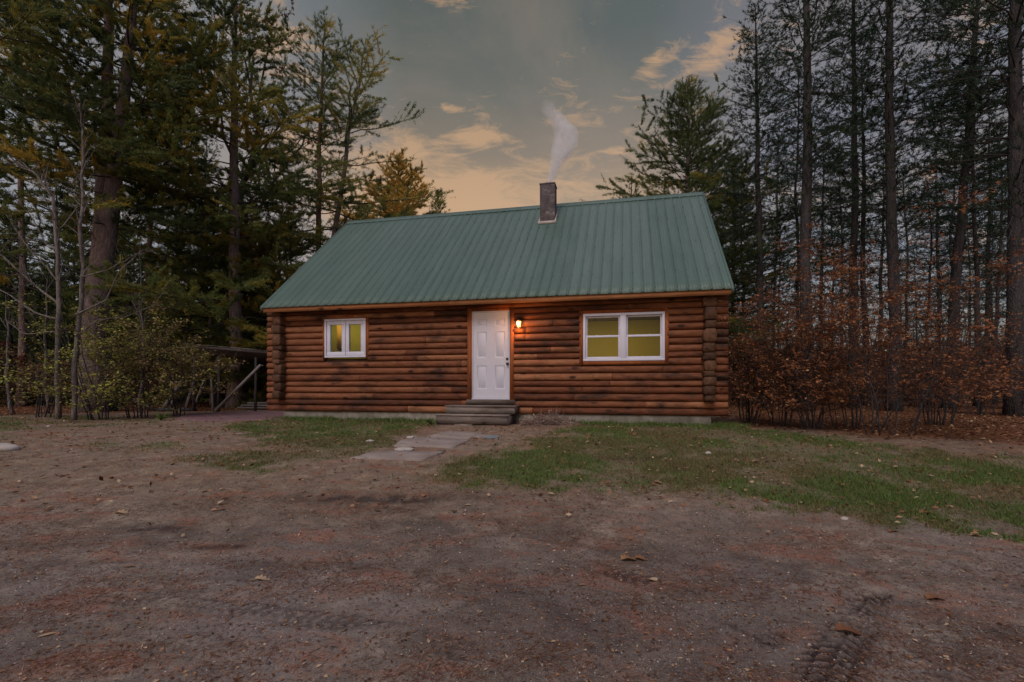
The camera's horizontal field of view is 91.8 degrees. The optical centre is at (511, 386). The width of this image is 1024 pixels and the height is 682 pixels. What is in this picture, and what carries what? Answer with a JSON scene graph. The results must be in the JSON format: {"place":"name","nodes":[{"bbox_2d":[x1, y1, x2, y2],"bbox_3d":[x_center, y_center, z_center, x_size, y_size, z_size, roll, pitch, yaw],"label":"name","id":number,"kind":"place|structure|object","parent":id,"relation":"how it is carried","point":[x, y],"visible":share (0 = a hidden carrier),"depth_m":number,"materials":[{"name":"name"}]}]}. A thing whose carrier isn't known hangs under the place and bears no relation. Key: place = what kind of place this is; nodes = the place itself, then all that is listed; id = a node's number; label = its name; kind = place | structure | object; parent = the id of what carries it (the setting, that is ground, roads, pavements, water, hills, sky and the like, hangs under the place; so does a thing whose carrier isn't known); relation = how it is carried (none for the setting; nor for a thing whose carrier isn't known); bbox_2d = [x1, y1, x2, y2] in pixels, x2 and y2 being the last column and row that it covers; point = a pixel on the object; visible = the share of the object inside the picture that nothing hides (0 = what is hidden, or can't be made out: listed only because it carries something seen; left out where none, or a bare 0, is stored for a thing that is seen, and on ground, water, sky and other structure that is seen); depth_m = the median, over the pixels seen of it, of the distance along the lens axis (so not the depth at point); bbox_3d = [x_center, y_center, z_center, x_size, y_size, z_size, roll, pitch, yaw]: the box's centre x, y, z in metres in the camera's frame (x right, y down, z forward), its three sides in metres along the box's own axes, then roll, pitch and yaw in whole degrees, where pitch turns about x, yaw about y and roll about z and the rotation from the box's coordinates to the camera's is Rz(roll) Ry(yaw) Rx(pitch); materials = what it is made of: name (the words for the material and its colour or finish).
{"place":"outdoors","nodes":[
{"label":"outdoors","id":0,"kind":"place"},
{"bbox_2d":[0,392,1023,681],"bbox_3d":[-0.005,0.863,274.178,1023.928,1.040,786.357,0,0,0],"label":"ground","id":1,"kind":"structure","parent":0,"point":[84,466],"depth_m":3.76,"materials":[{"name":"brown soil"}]},
{"bbox_2d":[0,443,20,451],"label":"stone","id":2,"kind":"object","parent":1,"relation":"on","point":[5,447],"visible":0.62,"depth_m":7.59,"materials":[{"name":"grey stone"}]},
{"bbox_2d":[1,294,20,413],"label":"bare sapling","id":3,"kind":"object","parent":1,"relation":"on","point":[10,406],"visible":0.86,"depth_m":14.91,"materials":[{"name":"grey plant"}]},
{"bbox_2d":[0,339,27,376],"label":"undergrowth shrub","id":4,"kind":"object","parent":1,"relation":"on","point":[2,343],"visible":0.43,"depth_m":21.11,"materials":[{"name":"green plant"}]},
{"bbox_2d":[0,265,34,399],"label":"young pine","id":5,"kind":"object","parent":1,"relation":"on","point":[1,333],"visible":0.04,"depth_m":26.45,"materials":[{"name":"green plant"}]},
{"bbox_2d":[0,360,39,405],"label":"undergrowth shrub","id":6,"kind":"object","parent":1,"relation":"on","point":[14,389],"visible":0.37,"depth_m":20.84,"materials":[{"name":"green plant"}]},
{"bbox_2d":[0,207,75,405],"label":"young pine","id":7,"kind":"object","parent":1,"relation":"on","point":[6,222],"visible":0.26,"depth_m":22.89,"materials":[{"name":"green plant"}]},
{"bbox_2d":[0,343,79,417],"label":"yellow bush","id":8,"kind":"object","parent":1,"relation":"on","point":[39,409],"visible":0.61,"depth_m":13.41,"materials":[{"name":"green plant"}]},
{"bbox_2d":[0,272,80,406],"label":"young pine","id":9,"kind":"object","parent":1,"relation":"on","point":[51,308],"visible":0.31,"depth_m":22.11,"materials":[{"name":"green plant"}]},
{"bbox_2d":[8,255,73,413],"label":"bare sapling","id":10,"kind":"object","parent":1,"relation":"on","point":[45,356],"visible":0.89,"depth_m":15.39,"materials":[{"name":"grey plant"}]},
{"bbox_2d":[0,155,87,418],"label":"bare sapling","id":11,"kind":"object","parent":1,"relation":"on","point":[59,307],"visible":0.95,"depth_m":12.93,"materials":[{"name":"grey plant"}]},
{"bbox_2d":[0,169,88,349],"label":"pine tree","id":12,"kind":"object","parent":1,"relation":"on","point":[56,197],"visible":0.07,"depth_m":30.62,"materials":[{"name":"green plant"}]},
{"bbox_2d":[11,353,78,406],"bbox_3d":[-19.204,-0.209,20.704,3.214,2.315,2.839,0,0,-41],"label":"undergrowth shrub","id":13,"kind":"object","parent":1,"relation":"on","point":[20,358],"visible":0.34,"depth_m":20.20,"materials":[{"name":"green plant"}]},
{"bbox_2d":[0,0,122,297],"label":"pine tree","id":14,"kind":"object","parent":1,"relation":"on","point":[32,10],"visible":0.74,"depth_m":14.31,"materials":[{"name":"green plant"}]},
{"bbox_2d":[0,211,133,395],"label":"young pine","id":15,"kind":"object","parent":1,"relation":"on","point":[74,275],"visible":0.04,"depth_m":26.50,"materials":[{"name":"green plant"}]},
{"bbox_2d":[0,13,169,406],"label":"pine tree","id":16,"kind":"object","parent":1,"relation":"on","point":[22,252],"visible":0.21,"depth_m":20.95,"materials":[{"name":"green plant"}]},
{"bbox_2d":[0,287,176,419],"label":"yellow bush","id":17,"kind":"object","parent":1,"relation":"on","point":[87,400],"visible":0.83,"depth_m":12.45,"materials":[{"name":"green plant"}]},
{"bbox_2d":[36,241,168,401],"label":"young pine","id":18,"kind":"object","parent":1,"relation":"on","point":[125,278],"visible":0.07,"depth_m":23.88,"materials":[{"name":"green plant"}]},
{"bbox_2d":[39,89,184,419],"bbox_3d":[-9.839,-3.196,12.283,2.979,8.261,1.762,0,0,15],"label":"bare sapling","id":19,"kind":"object","parent":1,"relation":"on","point":[82,276],"visible":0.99,"depth_m":12.39,"materials":[{"name":"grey plant"}]},
{"bbox_2d":[88,219,152,412],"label":"bare sapling","id":20,"kind":"object","parent":1,"relation":"on","point":[140,318],"visible":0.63,"depth_m":16.03,"materials":[{"name":"grey plant"}]},
{"bbox_2d":[107,360,162,404],"bbox_3d":[-17.093,-0.162,21.920,2.657,2.166,3.007,0,0,-9],"label":"undergrowth shrub","id":21,"kind":"object","parent":1,"relation":"on","point":[129,384],"visible":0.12,"depth_m":22.04,"materials":[{"name":"green plant"}]},
{"bbox_2d":[107,222,166,398],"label":"young pine","id":22,"kind":"object","parent":1,"relation":"on","point":[130,254],"visible":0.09,"depth_m":28.81,"materials":[{"name":"green plant"}]},
{"bbox_2d":[34,301,242,417],"bbox_3d":[-9.992,-0.669,13.650,4.559,3.246,3.901,0,0,0],"label":"yellow bush","id":23,"kind":"object","parent":1,"relation":"on","point":[125,368],"visible":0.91,"depth_m":13.27,"materials":[{"name":"green plant"}]},
{"bbox_2d":[0,0,281,412],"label":"pine tree","id":24,"kind":"object","parent":1,"relation":"on","point":[106,204],"visible":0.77,"depth_m":16.50,"materials":[{"name":"green plant"}]},
{"bbox_2d":[70,48,219,402],"bbox_3d":[-17.611,-7.913,23.936,6.366,17.805,5.647,0,0,0],"label":"pine tree","id":25,"kind":"object","parent":1,"relation":"on","point":[148,239],"visible":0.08,"depth_m":23.96,"materials":[{"name":"green plant"}]},
{"bbox_2d":[109,267,203,403],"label":"young pine","id":26,"kind":"object","parent":1,"relation":"on","point":[148,314],"visible":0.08,"depth_m":23.07,"materials":[{"name":"green plant"}]},
{"bbox_2d":[119,114,219,402],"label":"pine tree","id":27,"kind":"object","parent":1,"relation":"on","point":[133,262],"visible":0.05,"depth_m":25.37,"materials":[{"name":"green plant"}]},
{"bbox_2d":[120,328,247,415],"bbox_3d":[-9.445,-0.363,14.419,3.368,2.639,2.656,0,0,-15],"label":"yellow bush","id":28,"kind":"object","parent":1,"relation":"on","point":[190,369],"visible":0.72,"depth_m":14.22,"materials":[{"name":"green plant"}]},
{"bbox_2d":[155,301,225,401],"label":"young pine","id":29,"kind":"object","parent":1,"relation":"on","point":[201,396],"visible":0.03,"depth_m":27.01,"materials":[{"name":"green plant"}]},
{"bbox_2d":[160,133,228,400],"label":"pine tree","id":30,"kind":"object","parent":1,"relation":"on","point":[210,152],"visible":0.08,"depth_m":27.72,"materials":[{"name":"green plant"}]},
{"bbox_2d":[32,0,366,407],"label":"pine tree","id":31,"kind":"object","parent":1,"relation":"on","point":[235,321],"visible":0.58,"depth_m":18.41,"materials":[{"name":"green plant"}]},
{"bbox_2d":[117,183,285,406],"bbox_3d":[-12.727,-3.921,21.212,7.682,10.070,7.735,0,0,0],"label":"pine tree","id":32,"kind":"object","parent":1,"relation":"on","point":[207,264],"visible":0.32,"depth_m":20.18,"materials":[{"name":"green plant"}]},
{"bbox_2d":[151,177,267,399],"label":"young pine","id":33,"kind":"object","parent":1,"relation":"on","point":[250,215],"visible":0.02,"depth_m":24.85,"materials":[{"name":"green plant"}]},
{"bbox_2d":[184,343,271,411],"bbox_3d":[-9.192,-0.266,18.047,3.501,2.397,3.567,0,0,8],"label":"lean to shed","id":34,"kind":"object","parent":1,"relation":"on","point":[255,356],"visible":0.45,"depth_m":16.62,"materials":[{"name":"grey wood"}]},
{"bbox_2d":[176,411,286,420],"bbox_3d":[-7.773,0.860,14.341,4.050,0.134,4.294,0,0,0],"label":"concrete pad","id":35,"kind":"object","parent":1,"relation":"on","point":[242,415],"visible":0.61,"depth_m":13.76,"materials":[{"name":"grey concrete"}]},
{"bbox_2d":[184,210,313,407],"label":"pine tree","id":36,"kind":"object","parent":1,"relation":"on","point":[246,266],"visible":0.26,"depth_m":20.51,"materials":[{"name":"green plant"}]},
{"bbox_2d":[222,230,276,404],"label":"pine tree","id":37,"kind":"object","parent":1,"relation":"on","point":[272,292],"visible":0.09,"depth_m":21.33,"materials":[{"name":"brown plant"}]},
{"bbox_2d":[177,0,332,401],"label":"pine tree","id":38,"kind":"object","parent":1,"relation":"on","point":[255,131],"visible":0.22,"depth_m":24.47,"materials":[{"name":"green plant"}]},
{"bbox_2d":[237,402,277,408],"bbox_3d":[-8.834,0.668,17.461,1.614,0.253,0.331,0,0,8],"label":"board stack","id":39,"kind":"object","parent":1,"relation":"on","point":[260,405],"visible":0.67,"depth_m":17.41,"materials":[{"name":"grey wood"}]},
{"bbox_2d":[241,159,301,291],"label":"pine tree","id":40,"kind":"object","parent":1,"relation":"on","point":[252,195],"visible":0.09,"depth_m":23.49,"materials":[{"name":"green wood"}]},
{"bbox_2d":[263,174,327,265],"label":"pine tree","id":41,"kind":"object","parent":1,"relation":"on","point":[301,224],"visible":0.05,"depth_m":37.73,"materials":[{"name":"green plant"}]},
{"bbox_2d":[240,6,384,252],"bbox_3d":[-8.743,-7.820,21.860,6.488,17.672,5.949,0,0,0],"label":"pine tree","id":42,"kind":"object","parent":1,"relation":"on","point":[292,68],"visible":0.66,"depth_m":21.18,"materials":[{"name":"green plant"}]},
{"bbox_2d":[185,17,454,303],"bbox_3d":[-8.268,-7.463,22.759,11.617,16.963,10.336,0,0,0],"label":"pine tree","id":43,"kind":"object","parent":1,"relation":"on","point":[336,214],"visible":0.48,"depth_m":21.48,"materials":[{"name":"green plant"}]},
{"bbox_2d":[331,147,434,222],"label":"pine tree","id":44,"kind":"object","parent":1,"relation":"on","point":[412,176],"visible":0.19,"depth_m":32.18,"materials":[{"name":"green plant"}]},
{"bbox_2d":[349,451,443,460],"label":"walk slab","id":45,"kind":"structure","parent":1,"relation":"on","point":[408,455],"depth_m":7.26,"materials":[{"name":"grey concrete"}]},
{"bbox_2d":[394,437,468,448],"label":"walk slab","id":46,"kind":"structure","parent":1,"relation":"on","point":[447,443],"depth_m":8.19,"materials":[{"name":"grey concrete"}]},
{"bbox_2d":[422,187,449,214],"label":"pine tree","id":47,"kind":"object","parent":1,"relation":"on","point":[437,203],"visible":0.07,"depth_m":39.67,"materials":[{"name":"green plant"}]},
{"bbox_2d":[427,431,482,438],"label":"walk slab","id":48,"kind":"structure","parent":1,"relation":"on","point":[460,435],"depth_m":8.94,"materials":[{"name":"grey concrete"}]},
{"bbox_2d":[435,405,519,425],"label":"door steps","id":49,"kind":"structure","parent":1,"relation":"on","point":[481,414],"depth_m":11.03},
{"bbox_2d":[260,181,733,424],"bbox_3d":[-0.083,-2.335,15.361,11.348,7.070,8.211,0,0,13],"label":"log cabin","id":50,"kind":"object","parent":1,"relation":"on","point":[614,310],"visible":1,"depth_m":12.07,"materials":[{"name":"wood"}]},
{"bbox_2d":[323,314,369,358],"bbox_3d":[-4.193,-1.258,12.548,1.287,1.105,0.120,0,0,13],"label":"window","id":51,"kind":"structure","parent":50,"relation":"in","point":[327,323],"depth_m":12.52,"materials":[{"name":"white plastic"}]},
{"bbox_2d":[466,303,514,404],"bbox_3d":[-0.501,-0.767,11.697,1.172,2.365,0.150,0,0,13],"label":"door","id":52,"kind":"structure","parent":50,"relation":"in","point":[490,334],"depth_m":11.70,"materials":[{"name":"white paint"}]},
{"bbox_2d":[579,308,668,364],"bbox_3d":[2.473,-1.098,11.021,1.933,1.222,0.120,0,0,13],"label":"window","id":53,"kind":"structure","parent":50,"relation":"in","point":[622,315],"depth_m":10.97,"materials":[{"name":"white plastic"}]},
{"bbox_2d":[255,414,751,429],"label":"foundation weeds","id":54,"kind":"object","parent":1,"relation":"on","point":[611,423],"visible":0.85,"depth_m":10.91,"materials":[{"name":"green plant"}]},
{"bbox_2d":[0,417,1023,681],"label":"leaf crumbs","id":55,"kind":"object","parent":1,"relation":"on","point":[514,565],"visible":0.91,"depth_m":3.26,"materials":[{"name":"brown plant"}]},
{"bbox_2d":[0,403,1023,510],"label":"leaf litter","id":56,"kind":"object","parent":1,"relation":"on","point":[891,420],"visible":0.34,"depth_m":10.11,"materials":[{"name":"brown plant"}]},
{"bbox_2d":[0,416,1023,681],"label":"fallen needles","id":57,"kind":"object","parent":1,"relation":"on","point":[586,644],"depth_m":3.15,"materials":[{"name":"brown plant"}]},
{"bbox_2d":[519,408,582,425],"bbox_3d":[0.833,0.724,11.013,1.519,0.584,0.943,0,0,0],"label":"dry brush","id":58,"kind":"object","parent":1,"relation":"on","point":[542,419],"visible":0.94,"depth_m":10.93,"materials":[{"name":"brown plant"}]},
{"bbox_2d":[579,73,824,371],"bbox_3d":[8.501,-6.965,24.007,11.377,15.946,11.028,0,0,33],"label":"pine tree","id":59,"kind":"object","parent":1,"relation":"on","point":[694,179],"visible":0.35,"depth_m":22.65,"materials":[{"name":"green plant"}]},
{"bbox_2d":[720,344,781,405],"bbox_3d":[9.545,-0.550,20.643,4.272,2.982,3.390,0,0,4],"label":"undergrowth shrub","id":60,"kind":"object","parent":1,"relation":"on","point":[742,375],"visible":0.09,"depth_m":20.68,"materials":[{"name":"brown plant"}]},
{"bbox_2d":[721,158,791,390],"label":"pine tree","id":61,"kind":"object","parent":1,"relation":"on","point":[748,261],"visible":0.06,"depth_m":35.68,"materials":[{"name":"green plant"}]},
{"bbox_2d":[707,160,814,401],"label":"pine tree","id":62,"kind":"object","parent":1,"relation":"on","point":[745,313],"visible":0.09,"depth_m":26.41,"materials":[{"name":"green plant"}]},
{"bbox_2d":[715,309,811,423],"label":"beech sapling","id":63,"kind":"object","parent":1,"relation":"on","point":[748,411],"visible":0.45,"depth_m":11.54,"materials":[{"name":"brown plant"}]},
{"bbox_2d":[697,0,849,407],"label":"pine tree","id":64,"kind":"object","parent":1,"relation":"on","point":[758,257],"visible":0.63,"depth_m":19.72,"materials":[{"name":"green plant"}]},
{"bbox_2d":[730,137,826,391],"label":"pine tree","id":65,"kind":"object","parent":1,"relation":"on","point":[777,208],"visible":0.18,"depth_m":30.82,"materials":[{"name":"green plant"}]},
{"bbox_2d":[755,56,842,402],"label":"pine tree","id":66,"kind":"object","parent":1,"relation":"on","point":[796,222],"visible":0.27,"depth_m":22.93,"materials":[{"name":"green plant"}]},
{"bbox_2d":[715,280,898,426],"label":"beech sapling","id":67,"kind":"object","parent":1,"relation":"on","point":[752,354],"visible":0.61,"depth_m":10.42,"materials":[{"name":"brown plant"}]},
{"bbox_2d":[745,292,888,409],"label":"beech sapling","id":68,"kind":"object","parent":1,"relation":"on","point":[812,335],"visible":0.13,"depth_m":16.46,"materials":[{"name":"brown plant"}]},
{"bbox_2d":[735,292,905,429],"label":"beech sapling","id":69,"kind":"object","parent":1,"relation":"on","point":[821,365],"visible":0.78,"depth_m":9.83,"materials":[{"name":"brown plant"}]},
{"bbox_2d":[723,0,920,409],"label":"pine tree","id":70,"kind":"object","parent":1,"relation":"on","point":[807,158],"visible":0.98,"depth_m":16.73,"materials":[{"name":"green plant"}]},
{"bbox_2d":[788,193,867,374],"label":"pine tree","id":71,"kind":"object","parent":1,"relation":"on","point":[833,259],"visible":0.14,"depth_m":39.75,"materials":[{"name":"green plant"}]},
{"bbox_2d":[778,143,878,400],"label":"pine tree","id":72,"kind":"object","parent":1,"relation":"on","point":[822,237],"visible":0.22,"depth_m":28.72,"materials":[{"name":"green plant"}]},
{"bbox_2d":[811,154,878,393],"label":"pine tree","id":73,"kind":"object","parent":1,"relation":"on","point":[842,230],"visible":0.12,"depth_m":32.80,"materials":[{"name":"green plant"}]},
{"bbox_2d":[830,622,862,634],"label":"fallen leaf","id":74,"kind":"object","parent":1,"relation":"on","point":[842,627],"visible":1,"depth_m":2.72,"materials":[{"name":"brown plant"}]},
{"bbox_2d":[773,0,945,407],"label":"pine tree","id":75,"kind":"object","parent":1,"relation":"on","point":[854,214],"visible":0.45,"depth_m":19.83,"materials":[{"name":"green plant"}]},
{"bbox_2d":[718,339,1003,393],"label":"distant thicket","id":76,"kind":"object","parent":1,"relation":"on","point":[730,367],"depth_m":45.86,"materials":[{"name":"brown plant"}]},
{"bbox_2d":[800,50,940,405],"bbox_3d":[15.822,-6.945,22.314,4.936,15.953,4.867,0,0,21],"label":"pine tree","id":77,"kind":"object","parent":1,"relation":"on","point":[862,173],"visible":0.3,"depth_m":21.98,"materials":[{"name":"green plant"}]},
{"bbox_2d":[722,164,1023,435],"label":"beech sapling","id":78,"kind":"object","parent":1,"relation":"on","point":[852,271],"visible":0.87,"depth_m":8.69,"materials":[{"name":"brown plant"}]},
{"bbox_2d":[728,236,1023,429],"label":"beech sapling","id":79,"kind":"object","parent":1,"relation":"on","point":[910,360],"visible":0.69,"depth_m":9.36,"materials":[{"name":"brown plant"}]},
{"bbox_2d":[829,138,934,397],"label":"pine tree","id":80,"kind":"object","parent":1,"relation":"on","point":[882,264],"visible":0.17,"depth_m":33.88,"materials":[{"name":"green plant"}]},
{"bbox_2d":[781,262,991,410],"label":"beech sapling","id":81,"kind":"object","parent":1,"relation":"on","point":[920,318],"visible":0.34,"depth_m":16.78,"materials":[{"name":"brown plant"}]},
{"bbox_2d":[795,0,1007,410],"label":"pine tree","id":82,"kind":"object","parent":1,"relation":"on","point":[891,150],"visible":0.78,"depth_m":16.90,"materials":[{"name":"green plant"}]},
{"bbox_2d":[857,168,946,398],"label":"pine tree","id":83,"kind":"object","parent":1,"relation":"on","point":[906,248],"visible":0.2,"depth_m":29.72,"materials":[{"name":"green plant"}]},
{"bbox_2d":[861,342,959,406],"bbox_3d":[17.002,-0.503,21.311,4.141,2.891,3.286,0,0,-31],"label":"undergrowth shrub","id":84,"kind":"object","parent":1,"relation":"on","point":[905,400],"visible":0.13,"depth_m":21.28,"materials":[{"name":"brown plant"}]},
{"bbox_2d":[820,253,1023,425],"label":"beech sapling","id":85,"kind":"object","parent":1,"relation":"on","point":[948,395],"visible":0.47,"depth_m":10.63,"materials":[{"name":"brown plant"}]},
{"bbox_2d":[902,240,942,394],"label":"pine tree","id":86,"kind":"object","parent":1,"relation":"on","point":[915,291],"visible":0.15,"depth_m":41.88,"materials":[{"name":"green plant"}]},
{"bbox_2d":[859,314,1005,405],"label":"beech sapling","id":87,"kind":"object","parent":1,"relation":"on","point":[951,355],"visible":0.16,"depth_m":18.88,"materials":[{"name":"brown plant"}]},
{"bbox_2d":[902,177,974,404],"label":"pine tree","id":88,"kind":"object","parent":1,"relation":"on","point":[929,266],"visible":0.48,"depth_m":22.98,"materials":[{"name":"green plant"}]},
{"bbox_2d":[886,147,993,397],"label":"pine tree","id":89,"kind":"object","parent":1,"relation":"on","point":[927,253],"visible":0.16,"depth_m":32.91,"materials":[{"name":"green plant"}]},
{"bbox_2d":[858,0,1023,408],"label":"pine tree","id":90,"kind":"object","parent":1,"relation":"on","point":[956,268],"visible":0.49,"depth_m":18.35,"materials":[{"name":"green plant"}]},
{"bbox_2d":[870,0,1023,416],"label":"pine tree","id":91,"kind":"object","parent":1,"relation":"on","point":[1014,104],"visible":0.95,"depth_m":13.98,"materials":[{"name":"green plant"}]},
{"bbox_2d":[896,49,1007,406],"bbox_3d":[19.309,-6.715,20.853,5.120,15.433,4.748,0,0,0],"label":"pine tree","id":92,"kind":"object","parent":1,"relation":"on","point":[974,227],"visible":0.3,"depth_m":20.98,"materials":[{"name":"green plant"}]},
{"bbox_2d":[898,148,1006,350],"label":"pine tree","id":93,"kind":"object","parent":1,"relation":"on","point":[969,250],"visible":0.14,"depth_m":28.01,"materials":[{"name":"green plant"}]},
{"bbox_2d":[902,341,1005,403],"bbox_3d":[21.972,-0.734,24.290,4.898,3.419,3.886,0,0,42],"label":"undergrowth shrub","id":94,"kind":"object","parent":1,"relation":"on","point":[969,397],"visible":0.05,"depth_m":23.96,"materials":[{"name":"brown plant"}]},
{"bbox_2d":[917,104,1007,393],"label":"pine tree","id":95,"kind":"object","parent":1,"relation":"on","point":[987,275],"visible":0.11,"depth_m":30.86,"materials":[{"name":"green plant"}]},
{"bbox_2d":[904,313,1023,414],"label":"beech sapling","id":96,"kind":"object","parent":1,"relation":"on","point":[980,411],"visible":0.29,"depth_m":14.30,"materials":[{"name":"brown plant"}]},
{"bbox_2d":[940,207,996,392],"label":"pine tree","id":97,"kind":"object","parent":1,"relation":"on","point":[970,287],"visible":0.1,"depth_m":43.80,"materials":[{"name":"green plant"}]},
{"bbox_2d":[943,345,1004,407],"bbox_3d":[19.252,-0.354,19.792,3.251,2.651,3.680,0,0,28],"label":"undergrowth shrub","id":98,"kind":"object","parent":1,"relation":"on","point":[983,364],"visible":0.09,"depth_m":19.72,"materials":[{"name":"brown plant"}]},
{"bbox_2d":[945,118,1007,404],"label":"pine tree","id":99,"kind":"object","parent":1,"relation":"on","point":[998,301],"visible":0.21,"depth_m":22.89,"materials":[{"name":"green plant"}]},
{"bbox_2d":[952,325,1023,407],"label":"beech sapling","id":100,"kind":"object","parent":1,"relation":"on","point":[995,371],"visible":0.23,"depth_m":14.27,"materials":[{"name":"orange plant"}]},
{"bbox_2d":[0,414,1023,550],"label":"lawn grass","id":101,"kind":"structure","parent":0,"point":[871,497],"depth_m":6.62,"materials":[{"name":"green plant"}]},
{"bbox_2d":[0,0,1023,352],"label":"sky","id":102,"kind":"structure","parent":0,"point":[516,96],"materials":[{"name":"grey"}]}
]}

